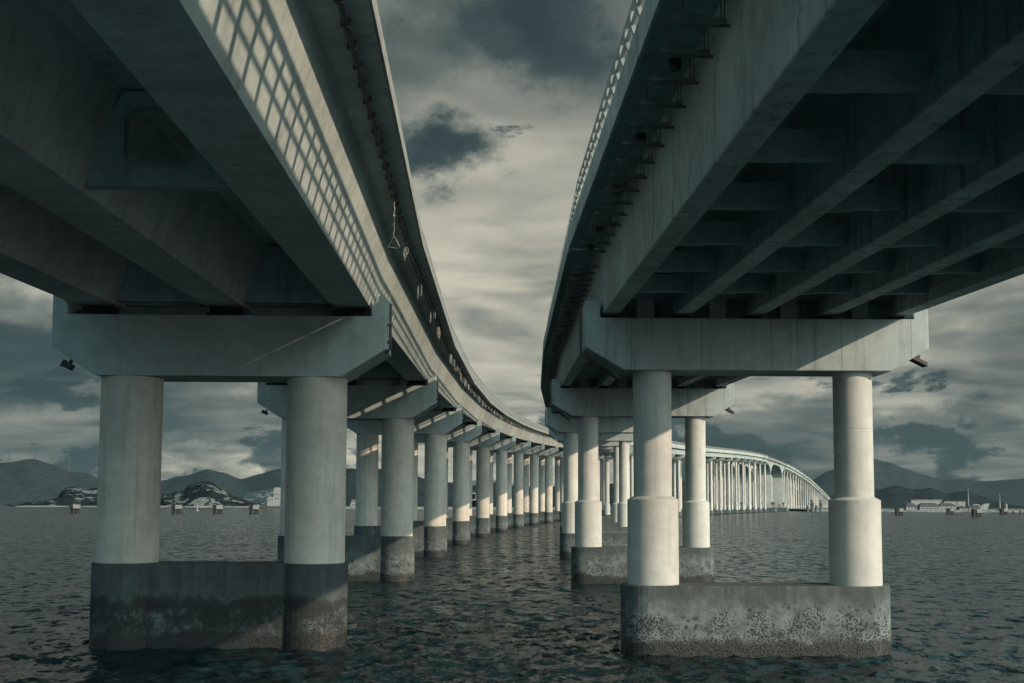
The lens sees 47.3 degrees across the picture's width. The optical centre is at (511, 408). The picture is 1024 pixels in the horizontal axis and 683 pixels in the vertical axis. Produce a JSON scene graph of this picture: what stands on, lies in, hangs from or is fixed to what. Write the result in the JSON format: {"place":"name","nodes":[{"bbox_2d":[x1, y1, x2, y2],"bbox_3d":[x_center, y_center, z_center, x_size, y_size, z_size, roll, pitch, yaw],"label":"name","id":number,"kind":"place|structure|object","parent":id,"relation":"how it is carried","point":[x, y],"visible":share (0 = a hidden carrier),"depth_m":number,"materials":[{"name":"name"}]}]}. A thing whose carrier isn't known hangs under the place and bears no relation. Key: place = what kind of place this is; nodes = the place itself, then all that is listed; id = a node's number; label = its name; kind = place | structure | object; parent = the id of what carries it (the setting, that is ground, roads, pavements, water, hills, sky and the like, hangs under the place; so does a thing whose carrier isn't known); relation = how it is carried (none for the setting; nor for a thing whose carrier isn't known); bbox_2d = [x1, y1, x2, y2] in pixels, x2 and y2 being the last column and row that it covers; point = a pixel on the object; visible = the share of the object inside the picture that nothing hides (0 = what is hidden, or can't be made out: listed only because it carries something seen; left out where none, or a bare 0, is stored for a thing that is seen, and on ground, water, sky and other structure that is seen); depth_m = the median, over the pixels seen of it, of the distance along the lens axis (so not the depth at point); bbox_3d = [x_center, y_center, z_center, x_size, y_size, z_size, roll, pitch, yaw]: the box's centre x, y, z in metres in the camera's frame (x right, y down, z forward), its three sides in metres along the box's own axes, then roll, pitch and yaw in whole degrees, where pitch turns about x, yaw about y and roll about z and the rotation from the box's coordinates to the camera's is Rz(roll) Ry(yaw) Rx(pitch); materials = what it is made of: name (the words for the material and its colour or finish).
{"place":"outdoors","nodes":[
{"label":"outdoors","id":0,"kind":"place"},
{"bbox_2d":[3,487,97,506],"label":"island","id":1,"kind":"structure","parent":0,"point":[75,496],"depth_m":1438.23,"materials":[{"name":"grey stone"}]},
{"bbox_2d":[15,505,96,506],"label":"shore","id":2,"kind":"structure","parent":0,"point":[49,506],"depth_m":1397.17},
{"bbox_2d":[0,459,346,503],"bbox_3d":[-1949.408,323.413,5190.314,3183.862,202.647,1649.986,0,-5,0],"label":"hill","id":3,"kind":"structure","parent":0,"point":[28,480],"depth_m":4808.42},
{"bbox_2d":[160,506,248,507],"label":"shore","id":4,"kind":"structure","parent":0,"point":[212,506],"depth_m":1387.46,"materials":[{"name":"grey concrete"}]},
{"bbox_2d":[160,481,261,505],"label":"island","id":5,"kind":"structure","parent":0,"point":[204,493],"depth_m":1431.06,"materials":[{"name":"grey stone"}]},
{"bbox_2d":[238,489,273,505],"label":"island","id":6,"kind":"structure","parent":0,"point":[261,496],"depth_m":2225.58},
{"bbox_2d":[259,488,280,507],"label":"quay building","id":7,"kind":"structure","parent":6,"relation":"on","point":[272,502],"depth_m":1246.32,"materials":[{"name":"white paint"}]},
{"bbox_2d":[346,506,554,509],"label":"shore","id":8,"kind":"structure","parent":0,"point":[379,507],"depth_m":1149.36,"materials":[{"name":"stone"}]},
{"bbox_2d":[0,504,1023,682],"bbox_3d":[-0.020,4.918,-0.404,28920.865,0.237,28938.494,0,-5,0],"label":"water","id":9,"kind":"structure","parent":0,"point":[513,605],"depth_m":55.00,"materials":[{"name":"grey liquid"}]},
{"bbox_2d":[69,504,79,512],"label":"mooring dolphin","id":10,"kind":"object","parent":9,"relation":"in","point":[74,507],"visible":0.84,"depth_m":556.46,"materials":[{"name":"white paint"}]},
{"bbox_2d":[171,503,181,513],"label":"mooring dolphin","id":11,"kind":"object","parent":9,"relation":"in","point":[177,508],"visible":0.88,"depth_m":556.45,"materials":[{"name":"white paint"}]},
{"bbox_2d":[212,505,222,513],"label":"mooring dolphin","id":12,"kind":"object","parent":9,"relation":"in","point":[218,508],"visible":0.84,"depth_m":556.46,"materials":[{"name":"white paint"}]},
{"bbox_2d":[51,295,391,650],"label":"bridge pier","id":13,"kind":"structure","parent":9,"relation":"in","point":[142,596],"depth_m":40.20,"materials":[{"name":"concrete"}]},
{"bbox_2d":[0,0,422,308],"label":"deck span","id":14,"kind":"object","parent":13,"relation":"on","point":[231,153],"visible":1,"depth_m":24.00,"materials":[{"name":"paint"}]},
{"bbox_2d":[388,201,399,247],"bbox_3d":[-3.410,-5.310,33.819,0.410,1.411,0.061,-2,-5,24],"label":"hanging rope","id":15,"kind":"object","parent":14,"relation":"hanging from","point":[394,228],"visible":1,"depth_m":33.81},
{"bbox_2d":[115,225,454,380],"bbox_3d":[-10.395,-4.670,59.113,13.860,3.955,34.958,0,-3,-1],"label":"deck span","id":16,"kind":"object","parent":13,"relation":"on","point":[417,344],"visible":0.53,"depth_m":52.08,"materials":[{"name":"concrete"}]},
{"bbox_2d":[249,504,258,513],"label":"mooring dolphin","id":17,"kind":"object","parent":9,"relation":"in","point":[255,508],"visible":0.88,"depth_m":556.45,"materials":[{"name":"white paint"}]},
{"bbox_2d":[257,375,437,581],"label":"bridge pier","id":18,"kind":"structure","parent":9,"relation":"in","point":[387,554],"depth_m":75.23,"materials":[{"name":"concrete"}]},
{"bbox_2d":[357,322,474,407],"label":"deck span","id":19,"kind":"object","parent":18,"relation":"on","point":[451,384],"visible":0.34,"depth_m":90.53,"materials":[{"name":"concrete"}]},
{"bbox_2d":[347,404,462,556],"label":"bridge pier","id":20,"kind":"structure","parent":9,"relation":"in","point":[435,428],"depth_m":110.09,"materials":[{"name":"concrete"}]},
{"bbox_2d":[431,367,490,421],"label":"deck span","id":21,"kind":"object","parent":20,"relation":"on","point":[470,403],"visible":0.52,"depth_m":127.79,"materials":[{"name":"concrete"}]},
{"bbox_2d":[413,419,482,543],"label":"bridge pier","id":22,"kind":"structure","parent":9,"relation":"in","point":[462,437],"depth_m":144.95,"materials":[{"name":"concrete"}]},
{"bbox_2d":[463,391,506,430],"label":"deck span","id":23,"kind":"object","parent":22,"relation":"on","point":[488,418],"visible":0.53,"depth_m":162.66,"materials":[{"name":"concrete"}]},
{"bbox_2d":[446,428,499,536],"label":"bridge pier","id":24,"kind":"structure","parent":9,"relation":"in","point":[483,443],"depth_m":179.72,"materials":[{"name":"concrete"}]},
{"bbox_2d":[482,406,521,436],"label":"deck span","id":25,"kind":"object","parent":24,"relation":"on","point":[505,427],"visible":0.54,"depth_m":197.77,"materials":[{"name":"paint"}]},
{"bbox_2d":[469,435,515,531],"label":"bridge pier","id":26,"kind":"structure","parent":9,"relation":"in","point":[499,520],"depth_m":214.50,"materials":[{"name":"concrete"}]},
{"bbox_2d":[500,415,535,440],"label":"deck span","id":27,"kind":"object","parent":26,"relation":"on","point":[521,434],"visible":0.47,"depth_m":232.24,"materials":[{"name":"paint"}]},
{"bbox_2d":[490,439,530,527],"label":"bridge pier","id":28,"kind":"structure","parent":9,"relation":"in","point":[516,517],"depth_m":249.26,"materials":[{"name":"concrete"}]},
{"bbox_2d":[516,422,548,443],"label":"deck span","id":29,"kind":"object","parent":28,"relation":"on","point":[534,437],"visible":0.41,"depth_m":267.75,"materials":[{"name":"paint"}]},
{"bbox_2d":[507,443,544,524],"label":"bridge pier","id":30,"kind":"structure","parent":9,"relation":"in","point":[532,516],"depth_m":283.99,"materials":[{"name":"concrete"}]},
{"bbox_2d":[531,428,556,445],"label":"deck span","id":31,"kind":"object","parent":30,"relation":"on","point":[548,441],"visible":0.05,"depth_m":300.51,"materials":[{"name":"paint"}]},
{"bbox_2d":[523,445,557,522],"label":"bridge pier","id":32,"kind":"structure","parent":9,"relation":"in","point":[546,516],"depth_m":318.63,"materials":[{"name":"concrete"}]},
{"bbox_2d":[538,450,562,520],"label":"bridge pier","id":33,"kind":"structure","parent":9,"relation":"in","point":[557,516],"depth_m":353.37,"materials":[{"name":"concrete"}]},
{"bbox_2d":[554,457,559,511],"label":"bridge pier","id":34,"kind":"structure","parent":9,"relation":"in","point":[557,484],"depth_m":388.19,"materials":[{"name":"concrete"}]},
{"bbox_2d":[545,407,632,557],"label":"bridge pier","id":35,"kind":"structure","parent":9,"relation":"in","point":[557,422],"depth_m":109.12,"materials":[{"name":"concrete"}]},
{"bbox_2d":[541,388,563,413],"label":"deck span","id":36,"kind":"object","parent":35,"relation":"on","point":[546,395],"visible":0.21,"depth_m":119.43,"materials":[{"name":"concrete"}]},
{"bbox_2d":[549,428,632,532],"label":"bridge pier","id":37,"kind":"structure","parent":9,"relation":"in","point":[623,440],"depth_m":143.87,"materials":[{"name":"concrete"}]},
{"bbox_2d":[557,440,630,525],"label":"bridge pier","id":38,"kind":"structure","parent":9,"relation":"in","point":[615,445],"depth_m":178.65,"materials":[{"name":"concrete"}]},
{"bbox_2d":[600,454,610,515],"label":"bridge pier","id":39,"kind":"structure","parent":9,"relation":"in","point":[602,457],"depth_m":455.35,"materials":[{"name":"concrete"}]},
{"bbox_2d":[600,456,612,514],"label":"bridge pier","id":40,"kind":"structure","parent":9,"relation":"in","point":[611,458],"depth_m":490.85,"materials":[{"name":"concrete"}]},
{"bbox_2d":[598,444,629,521],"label":"bridge pier","id":41,"kind":"structure","parent":9,"relation":"in","point":[606,448],"depth_m":213.56,"materials":[{"name":"concrete"}]},
{"bbox_2d":[598,443,630,518],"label":"bridge pier","id":42,"kind":"structure","parent":9,"relation":"in","point":[610,451],"depth_m":248.31,"materials":[{"name":"concrete"}]},
{"bbox_2d":[598,446,632,516],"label":"bridge pier","id":43,"kind":"structure","parent":9,"relation":"in","point":[630,451],"depth_m":283.47,"materials":[{"name":"concrete"}]},
{"bbox_2d":[601,453,632,515],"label":"bridge pier","id":44,"kind":"structure","parent":9,"relation":"in","point":[606,508],"depth_m":317.64,"materials":[{"name":"concrete"}]},
{"bbox_2d":[549,378,733,583],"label":"bridge pier","id":45,"kind":"structure","parent":9,"relation":"in","point":[594,560],"depth_m":74.11,"materials":[{"name":"concrete"}]},
{"bbox_2d":[541,319,713,411],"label":"deck span","id":46,"kind":"object","parent":45,"relation":"on","point":[551,368],"visible":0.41,"depth_m":79.02,"materials":[{"name":"concrete"}]},
{"bbox_2d":[672,460,682,510],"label":"bridge pier","id":47,"kind":"structure","parent":9,"relation":"in","point":[680,481],"depth_m":656.34,"materials":[{"name":"concrete"}]},
{"bbox_2d":[672,454,683,516],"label":"bridge pier","id":48,"kind":"structure","parent":9,"relation":"in","point":[678,458],"depth_m":487.35,"materials":[{"name":"concrete"}]},
{"bbox_2d":[673,456,684,511],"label":"bridge pier","id":49,"kind":"structure","parent":9,"relation":"in","point":[674,478],"depth_m":522.84,"materials":[{"name":"concrete"}]},
{"bbox_2d":[706,456,715,514],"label":"bridge pier","id":50,"kind":"structure","parent":9,"relation":"in","point":[710,459],"depth_m":587.30,"materials":[{"name":"concrete"}]},
{"bbox_2d":[714,447,724,456],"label":"deck span","id":51,"kind":"object","parent":50,"relation":"on","point":[719,452],"visible":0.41,"depth_m":603.61,"materials":[{"name":"concrete"}]},
{"bbox_2d":[709,461,717,509],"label":"bridge pier","id":52,"kind":"structure","parent":9,"relation":"in","point":[713,462],"depth_m":789.39,"materials":[{"name":"concrete"}]},
{"bbox_2d":[706,457,724,514],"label":"bridge pier","id":53,"kind":"structure","parent":9,"relation":"in","point":[719,511],"depth_m":621.14,"materials":[{"name":"concrete"}]},
{"bbox_2d":[716,448,732,457],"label":"deck span","id":54,"kind":"object","parent":53,"relation":"on","point":[727,453],"visible":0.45,"depth_m":638.60,"materials":[{"name":"concrete"}]},
{"bbox_2d":[709,461,722,509],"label":"bridge pier","id":55,"kind":"structure","parent":9,"relation":"in","point":[722,480],"depth_m":823.61,"materials":[{"name":"concrete"}]},
{"bbox_2d":[717,462,727,509],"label":"bridge pier","id":56,"kind":"structure","parent":9,"relation":"in","point":[726,485],"depth_m":856.98,"materials":[{"name":"concrete"}]},
{"bbox_2d":[715,457,732,513],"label":"bridge pier","id":57,"kind":"structure","parent":9,"relation":"in","point":[728,510],"depth_m":654.73,"materials":[{"name":"concrete"}]},
{"bbox_2d":[731,449,740,457],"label":"deck span","id":58,"kind":"object","parent":57,"relation":"on","point":[735,454],"visible":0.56,"depth_m":671.12,"materials":[{"name":"concrete"}]},
{"bbox_2d":[722,458,739,513],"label":"bridge pier","id":59,"kind":"structure","parent":9,"relation":"in","point":[735,460],"depth_m":688.07,"materials":[{"name":"concrete"}]},
{"bbox_2d":[739,450,746,458],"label":"deck span","id":60,"kind":"object","parent":59,"relation":"on","point":[742,454],"visible":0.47,"depth_m":704.75,"materials":[{"name":"concrete"}]},
{"bbox_2d":[723,462,753,509],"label":"bridge pier","id":61,"kind":"structure","parent":9,"relation":"in","point":[746,474],"depth_m":983.92,"materials":[{"name":"concrete"}]},
{"bbox_2d":[730,459,746,513],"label":"bridge pier","id":62,"kind":"structure","parent":9,"relation":"in","point":[742,511],"depth_m":721.24,"materials":[{"name":"concrete"}]},
{"bbox_2d":[745,451,752,459],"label":"deck span","id":63,"kind":"object","parent":62,"relation":"on","point":[749,455],"visible":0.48,"depth_m":737.98,"materials":[{"name":"concrete"}]},
{"bbox_2d":[737,459,752,512],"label":"bridge pier","id":64,"kind":"structure","parent":9,"relation":"in","point":[738,491],"depth_m":754.60,"materials":[{"name":"concrete"}]},
{"bbox_2d":[748,452,758,459],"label":"deck span","id":65,"kind":"object","parent":64,"relation":"on","point":[755,456],"visible":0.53,"depth_m":771.55,"materials":[{"name":"concrete"}]},
{"bbox_2d":[744,460,757,512],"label":"bridge pier","id":66,"kind":"structure","parent":9,"relation":"in","point":[754,510],"depth_m":787.67,"materials":[{"name":"concrete"}]},
{"bbox_2d":[751,469,753,507],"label":"bridge pier","id":67,"kind":"structure","parent":9,"relation":"in","point":[752,470],"depth_m":1022.12,"materials":[{"name":"concrete"}]},
{"bbox_2d":[579,299,928,657],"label":"bridge pier","id":68,"kind":"structure","parent":9,"relation":"in","point":[846,611],"depth_m":39.13,"materials":[{"name":"concrete"}]},
{"bbox_2d":[543,177,885,386],"bbox_3d":[8.289,-4.698,57.804,12.640,4.885,34.958,0,-3,0],"label":"deck span","id":69,"kind":"object","parent":68,"relation":"on","point":[578,282],"visible":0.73,"depth_m":48.83,"materials":[{"name":"concrete"}]},
{"bbox_2d":[568,0,1023,317],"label":"deck span","id":70,"kind":"object","parent":68,"relation":"on","point":[829,157],"visible":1,"depth_m":22.72,"materials":[{"name":"concrete"}]},
{"bbox_2d":[751,470,757,507],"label":"bridge pier","id":71,"kind":"structure","parent":9,"relation":"in","point":[756,487],"depth_m":1055.61,"materials":[{"name":"concrete"}]},
{"bbox_2d":[750,461,762,512],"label":"bridge pier","id":72,"kind":"structure","parent":9,"relation":"in","point":[759,510],"depth_m":820.84,"materials":[{"name":"concrete"}]},
{"bbox_2d":[753,462,767,511],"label":"bridge pier","id":73,"kind":"structure","parent":9,"relation":"in","point":[764,464],"depth_m":853.74,"materials":[{"name":"concrete"}]},
{"bbox_2d":[753,457,787,511],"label":"bridge pier","id":74,"kind":"structure","parent":9,"relation":"in","point":[775,468],"depth_m":936.42,"materials":[{"name":"concrete"}]},
{"bbox_2d":[783,469,786,507],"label":"bridge pier","id":75,"kind":"structure","parent":9,"relation":"in","point":[784,470],"depth_m":1020.28,"materials":[{"name":"concrete"}]},
{"bbox_2d":[782,472,792,510],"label":"bridge pier","id":76,"kind":"structure","parent":9,"relation":"in","point":[790,473],"depth_m":1086.50,"materials":[{"name":"concrete"}]},
{"bbox_2d":[785,470,789,510],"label":"bridge pier","id":77,"kind":"structure","parent":9,"relation":"in","point":[786,471],"depth_m":1053.14,"materials":[{"name":"concrete"}]},
{"bbox_2d":[785,473,795,510],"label":"bridge pier","id":78,"kind":"structure","parent":9,"relation":"in","point":[792,474],"depth_m":1120.70,"materials":[{"name":"concrete"}]},
{"bbox_2d":[786,474,797,508],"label":"bridge pier","id":79,"kind":"structure","parent":9,"relation":"in","point":[795,476],"depth_m":1153.49,"materials":[{"name":"concrete"}]},
{"bbox_2d":[789,476,800,508],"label":"bridge pier","id":80,"kind":"structure","parent":9,"relation":"in","point":[797,477],"depth_m":1187.03,"materials":[{"name":"concrete"}]},
{"bbox_2d":[794,477,802,508],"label":"bridge pier","id":81,"kind":"structure","parent":9,"relation":"in","point":[800,494],"depth_m":1219.75,"materials":[{"name":"concrete"}]},
{"bbox_2d":[794,479,804,508],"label":"bridge pier","id":82,"kind":"structure","parent":9,"relation":"in","point":[802,480],"depth_m":1252.72,"materials":[{"name":"concrete"}]},
{"bbox_2d":[797,480,806,508],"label":"bridge pier","id":83,"kind":"structure","parent":9,"relation":"in","point":[804,494],"depth_m":1285.90,"materials":[{"name":"concrete"}]},
{"bbox_2d":[799,482,808,504],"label":"bridge pier","id":84,"kind":"structure","parent":9,"relation":"in","point":[806,483],"depth_m":1319.33,"materials":[{"name":"concrete"}]},
{"bbox_2d":[895,507,902,514],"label":"mooring dolphin","id":85,"kind":"object","parent":9,"relation":"in","point":[899,510],"visible":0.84,"depth_m":616.39,"materials":[{"name":"white paint"}]},
{"bbox_2d":[792,509,1023,511],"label":"breakwater","id":86,"kind":"object","parent":9,"relation":"in","point":[893,510],"visible":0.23,"depth_m":999.04,"materials":[{"name":"stone"}]},
{"bbox_2d":[902,503,917,509],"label":"harbour house","id":87,"kind":"structure","parent":86,"relation":"on","point":[910,506],"depth_m":1038.40,"materials":[{"name":"white paint"}]},
{"bbox_2d":[904,499,941,504],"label":"warehouse","id":88,"kind":"structure","parent":86,"relation":"on","point":[918,501],"depth_m":1058.78,"materials":[{"name":"white paint"}]},
{"bbox_2d":[917,503,939,509],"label":"harbour house","id":89,"kind":"structure","parent":86,"relation":"on","point":[928,506],"depth_m":1036.48,"materials":[{"name":"white paint"}]},
{"bbox_2d":[938,503,955,509],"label":"harbour house","id":90,"kind":"structure","parent":86,"relation":"on","point":[943,506],"depth_m":1037.49,"materials":[{"name":"white paint"}]},
{"bbox_2d":[942,501,965,506],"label":"warehouse","id":91,"kind":"structure","parent":86,"relation":"on","point":[959,503],"depth_m":1056.57,"materials":[{"name":"white paint"}]},
{"bbox_2d":[967,506,981,509],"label":"harbour house","id":92,"kind":"structure","parent":86,"relation":"on","point":[972,507],"depth_m":1034.33,"materials":[{"name":"white paint"}]},
{"bbox_2d":[972,503,989,509],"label":"moored ship","id":93,"kind":"object","parent":86,"relation":"on","point":[984,506],"visible":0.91,"depth_m":1044.05,"materials":[{"name":"white paint"}]},
{"bbox_2d":[946,507,953,514],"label":"mooring dolphin","id":94,"kind":"object","parent":9,"relation":"in","point":[950,510],"visible":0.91,"depth_m":696.15,"materials":[{"name":"white paint"}]},
{"bbox_2d":[971,508,981,516],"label":"mooring dolphin","id":95,"kind":"object","parent":9,"relation":"in","point":[978,511],"visible":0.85,"depth_m":536.65,"materials":[{"name":"white paint"}]},
{"bbox_2d":[999,508,1007,514],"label":"mooring dolphin","id":96,"kind":"object","parent":9,"relation":"in","point":[1003,510],"visible":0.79,"depth_m":686.18,"materials":[{"name":"white paint"}]},
{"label":"bridge pier","id":97,"kind":"object","parent":9,"relation":"in","visible":0},
{"bbox_2d":[673,441,684,454],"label":"deck span","id":98,"kind":"object","parent":97,"relation":"on","point":[679,448],"visible":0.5,"depth_m":472.36,"materials":[{"name":"concrete"}]},
{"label":"bridge pier","id":99,"kind":"object","parent":9,"relation":"in","visible":0},
{"bbox_2d":[706,446,716,456],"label":"deck span","id":100,"kind":"object","parent":99,"relation":"on","point":[709,452],"visible":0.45,"depth_m":572.61,"materials":[{"name":"concrete"}]},
{"bbox_2d":[0,0,1023,502],"label":"sky","id":101,"kind":"structure","parent":0,"point":[499,101],"materials":[{"name":"grey"}]},
{"bbox_2d":[346,468,709,506],"bbox_3d":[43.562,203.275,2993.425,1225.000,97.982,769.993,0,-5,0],"label":"hill","id":102,"kind":"structure","parent":0,"point":[350,483],"depth_m":2767.39,"materials":[{"name":"grey"}]},
{"bbox_2d":[797,459,1023,505],"bbox_3d":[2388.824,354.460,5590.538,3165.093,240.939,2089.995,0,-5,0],"label":"hill","id":103,"kind":"structure","parent":0,"point":[889,474],"depth_m":5170.55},
{"bbox_2d":[797,486,1023,507],"bbox_3d":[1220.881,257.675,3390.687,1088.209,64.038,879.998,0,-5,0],"label":"hill","id":104,"kind":"structure","parent":0,"point":[892,497],"depth_m":3194.76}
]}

